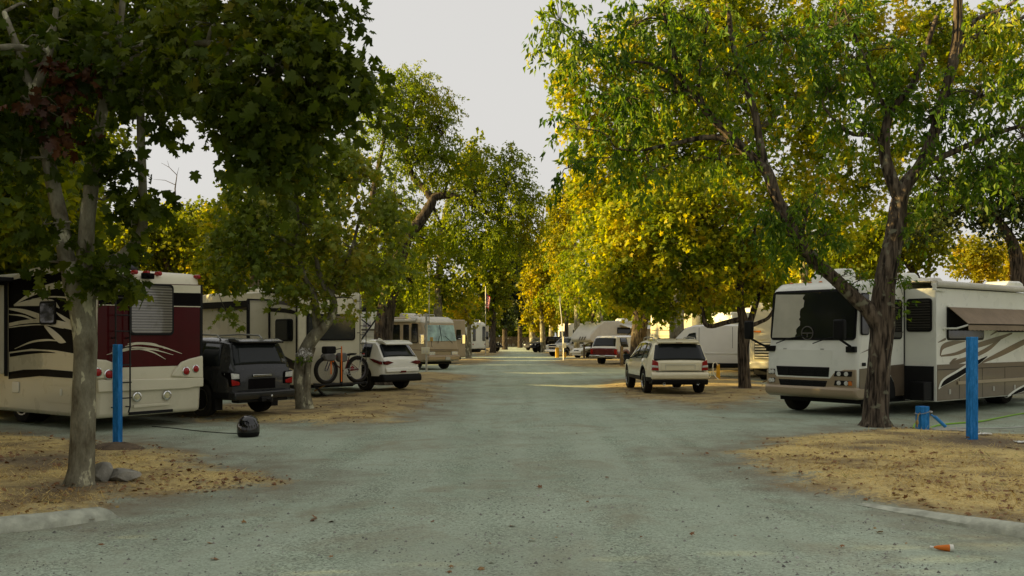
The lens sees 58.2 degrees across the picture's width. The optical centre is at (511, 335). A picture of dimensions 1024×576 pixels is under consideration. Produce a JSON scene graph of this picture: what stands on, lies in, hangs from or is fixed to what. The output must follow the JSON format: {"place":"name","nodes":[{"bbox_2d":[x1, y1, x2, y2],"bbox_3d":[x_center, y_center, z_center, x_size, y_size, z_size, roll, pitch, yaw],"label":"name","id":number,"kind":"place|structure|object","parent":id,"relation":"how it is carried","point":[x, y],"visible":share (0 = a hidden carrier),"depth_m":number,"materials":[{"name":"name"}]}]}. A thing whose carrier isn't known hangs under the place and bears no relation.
{"place":"outdoors","nodes":[
{"label":"outdoors","id":0,"kind":"place"},
{"bbox_2d":[0,338,1023,575],"bbox_3d":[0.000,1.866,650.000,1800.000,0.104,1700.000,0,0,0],"label":"road","id":1,"kind":"structure","parent":0,"point":[534,396],"depth_m":10.56,"materials":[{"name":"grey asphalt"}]},
{"bbox_2d":[0,507,120,533],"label":"kerb","id":2,"kind":"structure","parent":1,"relation":"on","point":[28,522],"depth_m":9.10,"materials":[{"name":"concrete"}]},
{"bbox_2d":[0,265,202,421],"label":"motorhome","id":3,"kind":"object","parent":1,"relation":"on","point":[160,339],"visible":0.78,"depth_m":19.17,"materials":[{"name":"beige metal"}]},
{"bbox_2d":[39,301,55,324],"bbox_3d":[-9.561,-0.476,18.943,0.614,0.486,0.034,0,0,35],"label":"window","id":4,"kind":"structure","parent":3,"relation":"in","point":[47,309],"depth_m":18.91,"materials":[{"name":"grey glass"}]},
{"bbox_2d":[47,385,70,403],"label":"compartment door","id":5,"kind":"structure","parent":3,"relation":"in","point":[55,394],"depth_m":18.73,"materials":[{"name":"beige metal"}]},
{"bbox_2d":[131,284,173,334],"bbox_3d":[-7.428,-0.550,18.980,0.034,1.065,1.029,0,0,35],"label":"window","id":6,"kind":"structure","parent":3,"relation":"in","point":[156,318],"depth_m":19.04,"materials":[{"name":"grey"}]},
{"bbox_2d":[152,426,236,433],"bbox_3d":[-6.403,1.883,18.420,2.653,0.025,0.130,0,0,32],"label":"power cable","id":7,"kind":"object","parent":1,"relation":"on","point":[195,430],"visible":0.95,"depth_m":18.35,"materials":[{"name":"rubber"}]},
{"bbox_2d":[237,415,259,437],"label":"satellite dome","id":8,"kind":"structure","parent":1,"relation":"on","point":[248,426],"depth_m":17.18,"materials":[{"name":"black plastic"}]},
{"bbox_2d":[203,288,382,395],"bbox_3d":[-9.014,0.125,31.817,11.250,3.550,4.161,0,0,44],"label":"travel trailer","id":9,"kind":"object","parent":1,"relation":"on","point":[290,329],"visible":0.16,"depth_m":28.41,"materials":[{"name":"beige metal"}]},
{"bbox_2d":[314,346,368,383],"bbox_3d":[-5.180,0.882,28.006,0.732,1.144,1.992,0,0,44],"label":"bicycle","id":10,"kind":"object","parent":9,"relation":"on","point":[328,354],"visible":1,"depth_m":27.82,"materials":[{"name":"rubber"}]},
{"bbox_2d":[361,312,376,339],"bbox_3d":[-9.165,0.365,43.986,8.007,3.070,2.300,0,0,44],"label":"travel trailer","id":11,"kind":"object","parent":1,"relation":"on","point":[369,335],"visible":0.01,"depth_m":41.12,"materials":[{"name":"metal"}]},
{"bbox_2d":[421,257,432,371],"bbox_3d":[-4.513,-1.050,49.024,0.610,6.300,0.275,0,0,0],"label":"electric pole","id":12,"kind":"object","parent":1,"relation":"on","point":[425,350],"visible":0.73,"depth_m":49.05,"materials":[{"name":"metal"}]},
{"bbox_2d":[393,313,464,368],"bbox_3d":[-7.221,0.280,55.129,9.660,3.240,3.320,0,0,45],"label":"motorhome","id":13,"kind":"object","parent":1,"relation":"on","point":[444,350],"visible":0.4,"depth_m":51.98,"materials":[{"name":"beige metal"}]},
{"bbox_2d":[393,325,399,339],"bbox_3d":[-7.079,-0.150,53.286,1.850,1.000,0.020,0,0,45],"label":"window","id":14,"kind":"structure","parent":13,"relation":"in","point":[396,329],"depth_m":52.83,"materials":[{"name":"black glass"}]},
{"bbox_2d":[402,322,409,345],"bbox_3d":[-6.003,0.285,52.218,0.680,2.130,0.028,0,0,45],"label":"door","id":15,"kind":"structure","parent":13,"relation":"in","point":[405,325],"depth_m":52.20,"materials":[{"name":"beige metal"}]},
{"bbox_2d":[411,324,417,342],"bbox_3d":[-5.483,-0.150,51.688,0.550,1.100,0.034,0,0,45],"label":"window","id":16,"kind":"structure","parent":13,"relation":"in","point":[414,327],"depth_m":51.68,"materials":[{"name":"black glass"}]},
{"bbox_2d":[345,59,558,384],"bbox_3d":[-2.453,-4.400,36.569,8.571,12.862,5.150,0,0,0],"label":"elm tree","id":17,"kind":"object","parent":1,"relation":"on","point":[422,148],"visible":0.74,"depth_m":35.72,"materials":[{"name":"green plant"}]},
{"bbox_2d":[453,320,465,359],"bbox_3d":[-7.141,0.390,64.646,9.037,3.020,2.400,0,0,45],"label":"travel trailer","id":18,"kind":"object","parent":1,"relation":"on","point":[459,326],"visible":0.06,"depth_m":61.99,"materials":[{"name":"beige metal"}]},
{"bbox_2d":[465,322,488,351],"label":"travel trailer","id":19,"kind":"object","parent":1,"relation":"on","point":[478,340],"visible":0.08,"depth_m":90.48,"materials":[{"name":"white metal"}]},
{"bbox_2d":[486,326,488,347],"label":"travel trailer","id":20,"kind":"object","parent":1,"relation":"on","point":[487,336],"visible":0.04,"depth_m":104.68,"materials":[{"name":"beige metal"}]},
{"bbox_2d":[480,337,502,351],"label":"off road car","id":21,"kind":"object","parent":1,"relation":"on","point":[498,346],"visible":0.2,"depth_m":110.95,"materials":[{"name":"black metal"}]},
{"bbox_2d":[481,250,527,349],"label":"elm tree","id":22,"kind":"object","parent":1,"relation":"on","point":[504,323],"visible":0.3,"depth_m":127.32,"materials":[{"name":"green plant"}]},
{"bbox_2d":[0,374,1023,572],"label":"fallen leaves","id":23,"kind":"object","parent":1,"relation":"on","point":[450,566],"visible":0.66,"depth_m":11.88,"materials":[{"name":"brown plant"}]},
{"bbox_2d":[395,264,631,342],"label":"distant woods","id":24,"kind":"object","parent":1,"relation":"on","point":[425,309],"visible":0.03,"depth_m":164.30,"materials":[{"name":"green plant"}]},
{"bbox_2d":[496,336,536,346],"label":"plank fence","id":25,"kind":"object","parent":1,"relation":"on","point":[512,341],"visible":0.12,"depth_m":156.99,"materials":[{"name":"brown wood"}]},
{"bbox_2d":[508,245,526,347],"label":"elm tree","id":26,"kind":"object","parent":1,"relation":"on","point":[517,324],"visible":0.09,"depth_m":147.55,"materials":[{"name":"green plant"}]},
{"bbox_2d":[523,337,539,349],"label":"suv","id":27,"kind":"object","parent":1,"relation":"on","point":[528,344],"visible":0.26,"depth_m":122.03,"materials":[{"name":"white metal"}]},
{"bbox_2d":[529,336,561,351],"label":"off road car","id":28,"kind":"object","parent":1,"relation":"on","point":[535,347],"visible":0.52,"depth_m":106.81,"materials":[{"name":"black metal"}]},
{"bbox_2d":[555,347,558,357],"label":"bollard","id":29,"kind":"object","parent":1,"relation":"on","point":[556,352],"visible":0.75,"depth_m":80.81,"materials":[{"name":"yellow metal"}]},
{"bbox_2d":[570,342,590,357],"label":"hatchback car","id":30,"kind":"object","parent":1,"relation":"on","point":[577,352],"visible":0.3,"depth_m":77.97,"materials":[{"name":"white paint"}]},
{"bbox_2d":[750,302,771,382],"bbox_3d":[12.705,0.181,41.403,2.450,3.438,9.624,0,0,25],"label":"motorhome","id":31,"kind":"object","parent":1,"relation":"on","point":[759,359],"visible":0.19,"depth_m":37.92,"materials":[{"name":"silver metal"}]},
{"bbox_2d":[544,0,1023,338],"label":"sycamore tree","id":32,"kind":"object","parent":1,"relation":"on","point":[806,135],"visible":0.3,"depth_m":42.31,"materials":[{"name":"green plant"}]},
{"bbox_2d":[744,268,1023,409],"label":"motorhome","id":33,"kind":"object","parent":1,"relation":"on","point":[817,348],"visible":0.88,"depth_m":22.29,"materials":[{"name":"white metal"}]},
{"bbox_2d":[861,293,868,334],"bbox_3d":[8.189,-0.510,21.341,0.320,0.980,0.034,0,0,-37],"label":"quarter window","id":34,"kind":"structure","parent":33,"relation":"in","point":[864,326],"depth_m":21.30,"materials":[{"name":"black glass"}]},
{"bbox_2d":[894,299,901,338],"bbox_3d":[8.937,-0.400,21.910,1.300,0.960,0.034,0,0,-37],"label":"window","id":35,"kind":"structure","parent":33,"relation":"in","point":[898,323],"depth_m":22.18,"materials":[{"name":"black glass"}]},
{"bbox_2d":[947,307,983,339],"bbox_3d":[11.140,-0.314,22.579,1.794,0.829,0.034,0,0,-37],"label":"window","id":36,"kind":"structure","parent":33,"relation":"in","point":[953,320],"depth_m":22.31,"materials":[{"name":"black glass"}]},
{"bbox_2d":[998,330,1023,331],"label":"window","id":37,"kind":"structure","parent":33,"relation":"in","point":[999,330],"depth_m":23.97,"materials":[{"name":"black glass"}]},
{"bbox_2d":[854,503,1023,538],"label":"kerb","id":38,"kind":"structure","parent":1,"relation":"on","point":[1008,528],"depth_m":9.15,"materials":[{"name":"concrete"}]},
{"bbox_2d":[930,544,953,551],"bbox_3d":[3.786,1.865,8.108,0.190,0.068,0.068,0,0,14],"label":"paper cup","id":39,"kind":"object","parent":1,"relation":"on","point":[949,547],"visible":1,"depth_m":8.08,"materials":[{"name":"orange paper"}]},
{"bbox_2d":[926,427,980,430],"bbox_3d":[8.682,1.849,18.203,1.169,0.066,0.484,0,0,0],"label":"water hose","id":40,"kind":"object","parent":1,"relation":"on","point":[954,429],"visible":0.6,"depth_m":18.13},
{"bbox_2d":[913,413,1023,428],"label":"garden hose","id":41,"kind":"object","parent":1,"relation":"on","point":[978,421],"visible":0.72,"depth_m":20.38,"materials":[{"name":"rubber"}]},
{"bbox_2d":[978,426,1023,428],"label":"water line","id":42,"kind":"object","parent":1,"relation":"on","point":[1001,428],"visible":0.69,"depth_m":18.87,"materials":[{"name":"white plastic"}]},
{"bbox_2d":[0,348,1023,522],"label":"ground","id":43,"kind":"structure","parent":0,"point":[420,390],"depth_m":14.09,"materials":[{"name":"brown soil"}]},
{"bbox_2d":[0,0,111,274],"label":"shade tree","id":44,"kind":"object","parent":43,"relation":"on","point":[71,186],"visible":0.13,"depth_m":22.46,"materials":[{"name":"green plant"}]},
{"bbox_2d":[51,205,98,255],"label":"shade tree","id":45,"kind":"object","parent":43,"relation":"on","point":[53,250],"depth_m":30.36,"materials":[{"name":"green plant"}]},
{"bbox_2d":[95,462,113,481],"bbox_3d":[-5.206,1.748,11.689,0.267,0.316,0.239,0,0,-23],"label":"rock","id":46,"kind":"object","parent":43,"relation":"on","point":[103,471],"visible":0.72,"depth_m":11.61,"materials":[{"name":"grey stone"}]},
{"bbox_2d":[73,104,150,253],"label":"shade tree","id":47,"kind":"object","parent":43,"relation":"on","point":[125,142],"depth_m":39.38,"materials":[{"name":"green plant"}]},
{"bbox_2d":[112,344,122,441],"bbox_3d":[-6.668,1.066,15.556,0.120,1.850,0.133,0,0,14],"label":"marker post","id":48,"kind":"object","parent":43,"relation":"on","point":[117,370],"visible":0.89,"depth_m":15.50,"materials":[{"name":"blue paint"}]},
{"bbox_2d":[95,442,144,449],"bbox_3d":[-6.528,1.830,15.103,1.138,0.181,0.806,0,0,0],"label":"earth mound","id":49,"kind":"object","parent":43,"relation":"on","point":[118,446],"visible":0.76,"depth_m":14.91,"materials":[{"name":"brown soil"}]},
{"bbox_2d":[110,468,141,481],"bbox_3d":[-4.918,1.778,11.695,0.347,0.210,0.310,0,0,38],"label":"rock","id":50,"kind":"object","parent":43,"relation":"on","point":[123,475],"visible":0.91,"depth_m":11.60,"materials":[{"name":"grey stone"}]},
{"bbox_2d":[104,202,204,271],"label":"shade tree","id":51,"kind":"object","parent":43,"relation":"on","point":[183,213],"visible":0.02,"depth_m":49.37,"materials":[{"name":"green plant"}]},
{"bbox_2d":[104,201,233,290],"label":"elm tree","id":52,"kind":"object","parent":43,"relation":"on","point":[178,233],"visible":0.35,"depth_m":47.52,"materials":[{"name":"green plant"}]},
{"bbox_2d":[155,161,178,194],"bbox_3d":[-17.870,-7.833,47.554,1.359,2.454,0.101,0,0,6],"label":"dead twig","id":53,"kind":"object","parent":52,"relation":"attached to","point":[170,182],"visible":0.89,"depth_m":47.49,"materials":[{"name":"grey wood"}]},
{"bbox_2d":[0,0,420,486],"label":"sycamore tree","id":54,"kind":"object","parent":43,"relation":"on","point":[59,59],"visible":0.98,"depth_m":10.85,"materials":[{"name":"green plant"}]},
{"bbox_2d":[149,193,273,294],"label":"shade tree","id":55,"kind":"object","parent":43,"relation":"on","point":[207,282],"visible":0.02,"depth_m":53.07,"materials":[{"name":"green plant"}]},
{"bbox_2d":[194,334,294,416],"bbox_3d":[-7.581,0.883,22.263,5.108,1.886,2.421,0,0,33],"label":"suv","id":56,"kind":"object","parent":43,"relation":"on","point":[255,374],"visible":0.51,"depth_m":20.81,"materials":[{"name":"black metal"}]},
{"bbox_2d":[182,137,372,293],"bbox_3d":[-10.965,-3.878,43.842,8.859,11.722,4.718,0,0,0],"label":"sycamore tree","id":57,"kind":"object","parent":43,"relation":"on","point":[210,225],"visible":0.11,"depth_m":43.55,"materials":[{"name":"green plant"}]},
{"bbox_2d":[197,133,427,408],"bbox_3d":[-5.051,-1.573,23.166,5.838,7.294,3.045,0,0,0],"label":"sycamore tree","id":58,"kind":"object","parent":43,"relation":"on","point":[297,249],"visible":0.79,"depth_m":22.98,"materials":[{"name":"green plant"}]},
{"bbox_2d":[292,347,312,365],"bbox_3d":[-5.188,0.518,22.890,0.482,0.497,0.372,0,0,15],"label":"flower bunch","id":59,"kind":"object","parent":58,"relation":"attached to","point":[303,356],"visible":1,"depth_m":22.86,"materials":[{"name":"white plant"}]},
{"bbox_2d":[262,224,435,316],"bbox_3d":[-13.769,-3.085,61.964,17.607,10.186,5.066,0,0,0],"label":"elm tree","id":60,"kind":"object","parent":43,"relation":"on","point":[402,306],"visible":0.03,"depth_m":61.49,"materials":[{"name":"green plant"}]},
{"bbox_2d":[353,338,421,389],"bbox_3d":[-5.413,0.944,32.284,4.720,1.750,2.347,0,0,41],"label":"crossover car","id":61,"kind":"object","parent":43,"relation":"on","point":[396,362],"visible":0.46,"depth_m":30.68,"materials":[{"name":"white paint"}]},
{"bbox_2d":[397,127,506,316],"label":"sycamore tree","id":62,"kind":"object","parent":43,"relation":"on","point":[444,290],"visible":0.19,"depth_m":65.78,"materials":[{"name":"green plant"}]},
{"bbox_2d":[442,287,480,357],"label":"sycamore tree","id":63,"kind":"object","parent":43,"relation":"on","point":[466,318],"visible":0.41,"depth_m":77.80,"materials":[{"name":"green plant"}]},
{"bbox_2d":[485,286,485,354],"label":"flagpole","id":64,"kind":"object","parent":43,"relation":"on","point":[485,320],"visible":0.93,"depth_m":89.15,"materials":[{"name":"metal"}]},
{"bbox_2d":[486,293,489,307],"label":"flag","id":65,"kind":"object","parent":64,"relation":"attached to","point":[487,301],"visible":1,"depth_m":89.19,"materials":[{"name":"fabric"}]},
{"bbox_2d":[459,212,520,352],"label":"elm tree","id":66,"kind":"object","parent":43,"relation":"on","point":[494,285],"visible":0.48,"depth_m":99.47,"materials":[{"name":"green plant"}]},
{"bbox_2d":[516,241,548,348],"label":"sycamore tree","id":67,"kind":"object","parent":43,"relation":"on","point":[527,318],"visible":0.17,"depth_m":137.43,"materials":[{"name":"green plant"}]},
{"bbox_2d":[516,232,571,352],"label":"sycamore tree","id":68,"kind":"object","parent":43,"relation":"on","point":[542,281],"visible":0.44,"depth_m":105.42,"materials":[{"name":"green plant"}]},
{"bbox_2d":[532,232,589,336],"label":"elm tree","id":69,"kind":"object","parent":43,"relation":"on","point":[551,301],"visible":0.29,"depth_m":87.80,"materials":[{"name":"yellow plant"}]},
{"bbox_2d":[559,296,565,359],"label":"light pole","id":70,"kind":"object","parent":43,"relation":"on","point":[564,344],"visible":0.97,"depth_m":70.43,"materials":[{"name":"metal"}]},
{"bbox_2d":[558,324,568,336],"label":"travel trailer","id":71,"kind":"object","parent":43,"relation":"on","point":[560,332],"visible":0.02,"depth_m":112.44,"materials":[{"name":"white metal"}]},
{"bbox_2d":[545,337,584,355],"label":"pickup truck","id":72,"kind":"object","parent":43,"relation":"on","point":[568,341],"visible":0.45,"depth_m":86.29,"materials":[{"name":"silver metal"}]},
{"bbox_2d":[544,270,585,335],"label":"sycamore tree","id":73,"kind":"object","parent":43,"relation":"on","point":[551,332],"visible":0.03,"depth_m":117.70,"materials":[{"name":"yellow plant"}]},
{"bbox_2d":[540,181,595,355],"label":"sycamore tree","id":74,"kind":"object","parent":43,"relation":"on","point":[562,219],"visible":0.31,"depth_m":83.63,"materials":[{"name":"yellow plant"}]},
{"bbox_2d":[568,324,588,343],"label":"travel trailer","id":75,"kind":"object","parent":43,"relation":"on","point":[571,329],"visible":0.02,"depth_m":101.52,"materials":[{"name":"metal"}]},
{"bbox_2d":[552,205,613,357],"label":"elm tree","id":76,"kind":"object","parent":43,"relation":"on","point":[580,308],"visible":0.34,"depth_m":75.65,"materials":[{"name":"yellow plant"}]},
{"bbox_2d":[583,344,590,357],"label":"wooden rail","id":77,"kind":"object","parent":43,"relation":"on","point":[584,346],"visible":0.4,"depth_m":75.88,"materials":[{"name":"brown wood"}]},
{"bbox_2d":[539,167,638,320],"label":"sycamore tree","id":78,"kind":"object","parent":43,"relation":"on","point":[559,197],"visible":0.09,"depth_m":97.45,"materials":[{"name":"green plant"}]},
{"bbox_2d":[589,335,630,363],"bbox_3d":[7.600,0.929,61.806,2.481,1.942,6.234,0,0,37],"label":"pickup truck","id":79,"kind":"object","parent":43,"relation":"on","point":[603,349],"visible":0.42,"depth_m":59.70,"materials":[{"name":"paint"}]},
{"bbox_2d":[571,318,650,341],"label":"fifth wheel trailer","id":80,"kind":"object","parent":43,"relation":"on","point":[588,332],"visible":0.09,"depth_m":75.46,"materials":[{"name":"white metal"}]},
{"bbox_2d":[565,188,670,355],"bbox_3d":[7.170,-3.799,57.425,7.994,11.597,5.113,0,0,0],"label":"elm tree","id":81,"kind":"object","parent":43,"relation":"on","point":[637,337],"visible":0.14,"depth_m":57.21,"materials":[{"name":"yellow plant"}]},
{"bbox_2d":[620,346,622,365],"bbox_3d":[6.763,1.302,56.743,0.200,1.395,0.180,0,0,-11],"label":"wooden post","id":82,"kind":"object","parent":43,"relation":"on","point":[621,355],"visible":0.63,"depth_m":56.68,"materials":[{"name":"brown wood"}]},
{"bbox_2d":[623,337,708,392],"bbox_3d":[5.090,0.919,30.924,2.474,1.808,4.896,0,0,-3],"label":"suv","id":83,"kind":"object","parent":43,"relation":"on","point":[674,363],"visible":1,"depth_m":28.76,"materials":[{"name":"beige paint"}]},
{"bbox_2d":[650,313,702,338],"bbox_3d":[10.822,0.340,52.949,2.450,3.120,8.740,0,0,33],"label":"travel trailer","id":84,"kind":"object","parent":43,"relation":"on","point":[657,332],"visible":0.02,"depth_m":49.73,"materials":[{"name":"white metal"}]},
{"bbox_2d":[580,163,796,387],"bbox_3d":[6.352,-1.995,32.442,7.876,8.260,3.681,0,0,0],"label":"sycamore tree","id":85,"kind":"object","parent":43,"relation":"on","point":[673,226],"visible":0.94,"depth_m":31.92,"materials":[{"name":"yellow plant"}]},
{"bbox_2d":[624,239,798,313],"bbox_3d":[12.177,-2.461,56.034,11.292,8.916,4.318,0,0,0],"label":"sycamore tree","id":86,"kind":"object","parent":43,"relation":"on","point":[720,291],"visible":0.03,"depth_m":55.48,"materials":[{"name":"green plant"}]},
{"bbox_2d":[709,361,719,378],"bbox_3d":[8.652,1.485,39.014,0.919,0.836,0.275,0,0,33],"label":"water stand","id":87,"kind":"object","parent":43,"relation":"on","point":[717,376],"visible":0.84,"depth_m":38.95,"materials":[{"name":"yellow paint"}]},
{"bbox_2d":[676,324,759,376],"bbox_3d":[9.627,0.642,43.005,6.080,2.392,2.500,0,0,15],"label":"travel trailer","id":88,"kind":"object","parent":43,"relation":"on","point":[719,345],"visible":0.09,"depth_m":42.08,"materials":[{"name":"white paint"}]},
{"bbox_2d":[707,308,749,323],"bbox_3d":[14.651,0.200,49.568,8.498,3.400,2.457,0,0,-22],"label":"travel trailer","id":89,"kind":"object","parent":43,"relation":"on","point":[718,317],"visible":0.03,"depth_m":47.56,"materials":[{"name":"metal"}]},
{"bbox_2d":[699,229,797,312],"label":"shade tree","id":90,"kind":"object","parent":43,"relation":"on","point":[728,293],"visible":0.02,"depth_m":82.56,"materials":[{"name":"green plant"}]},
{"bbox_2d":[521,0,1023,427],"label":"ash tree","id":91,"kind":"object","parent":43,"relation":"on","point":[877,311],"visible":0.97,"depth_m":19.26,"materials":[{"name":"green plant"}]},
{"bbox_2d":[773,168,880,283],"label":"sycamore tree","id":92,"kind":"object","parent":43,"relation":"on","point":[851,236],"visible":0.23,"depth_m":46.67,"materials":[{"name":"green plant"}]},
{"bbox_2d":[797,215,951,279],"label":"shade tree","id":93,"kind":"object","parent":43,"relation":"on","point":[856,229],"depth_m":61.37,"materials":[{"name":"green plant"}]},
{"bbox_2d":[796,196,968,282],"bbox_3d":[20.804,-3.071,51.963,9.727,10.123,4.319,0,0,0],"label":"elm tree","id":94,"kind":"object","parent":43,"relation":"on","point":[871,251],"visible":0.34,"depth_m":51.37,"materials":[{"name":"green plant"}]},
{"bbox_2d":[915,406,946,429],"bbox_3d":[8.240,1.669,18.229,0.664,0.560,0.287,0,0,-10],"label":"hydrant post","id":95,"kind":"object","parent":43,"relation":"on","point":[922,417],"visible":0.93,"depth_m":18.13,"materials":[{"name":"blue metal"}]},
{"bbox_2d":[883,140,1023,285],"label":"oak tree","id":96,"kind":"object","parent":43,"relation":"on","point":[1004,230],"visible":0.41,"depth_m":36.75,"materials":[{"name":"green plant"}]},
{"bbox_2d":[966,337,977,439],"bbox_3d":[8.119,1.016,16.240,0.238,2.000,0.220,0,0,-9],"label":"marker post","id":97,"kind":"object","parent":43,"relation":"on","point":[971,388],"visible":0.85,"depth_m":16.13,"materials":[{"name":"blue paint"}]},
{"bbox_2d":[943,231,1008,283],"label":"oak tree","id":98,"kind":"object","parent":43,"relation":"on","point":[974,256],"visible":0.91,"depth_m":73.30,"materials":[{"name":"yellow plant"}]},
{"bbox_2d":[980,237,1023,281],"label":"oak tree","id":99,"kind":"object","parent":43,"relation":"on","point":[1006,263],"visible":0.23,"depth_m":77.45,"materials":[{"name":"plant"}]},
{"bbox_2d":[92,0,1023,336],"label":"sky","id":100,"kind":"structure","parent":0,"point":[475,46],"materials":[{"name":"white"}]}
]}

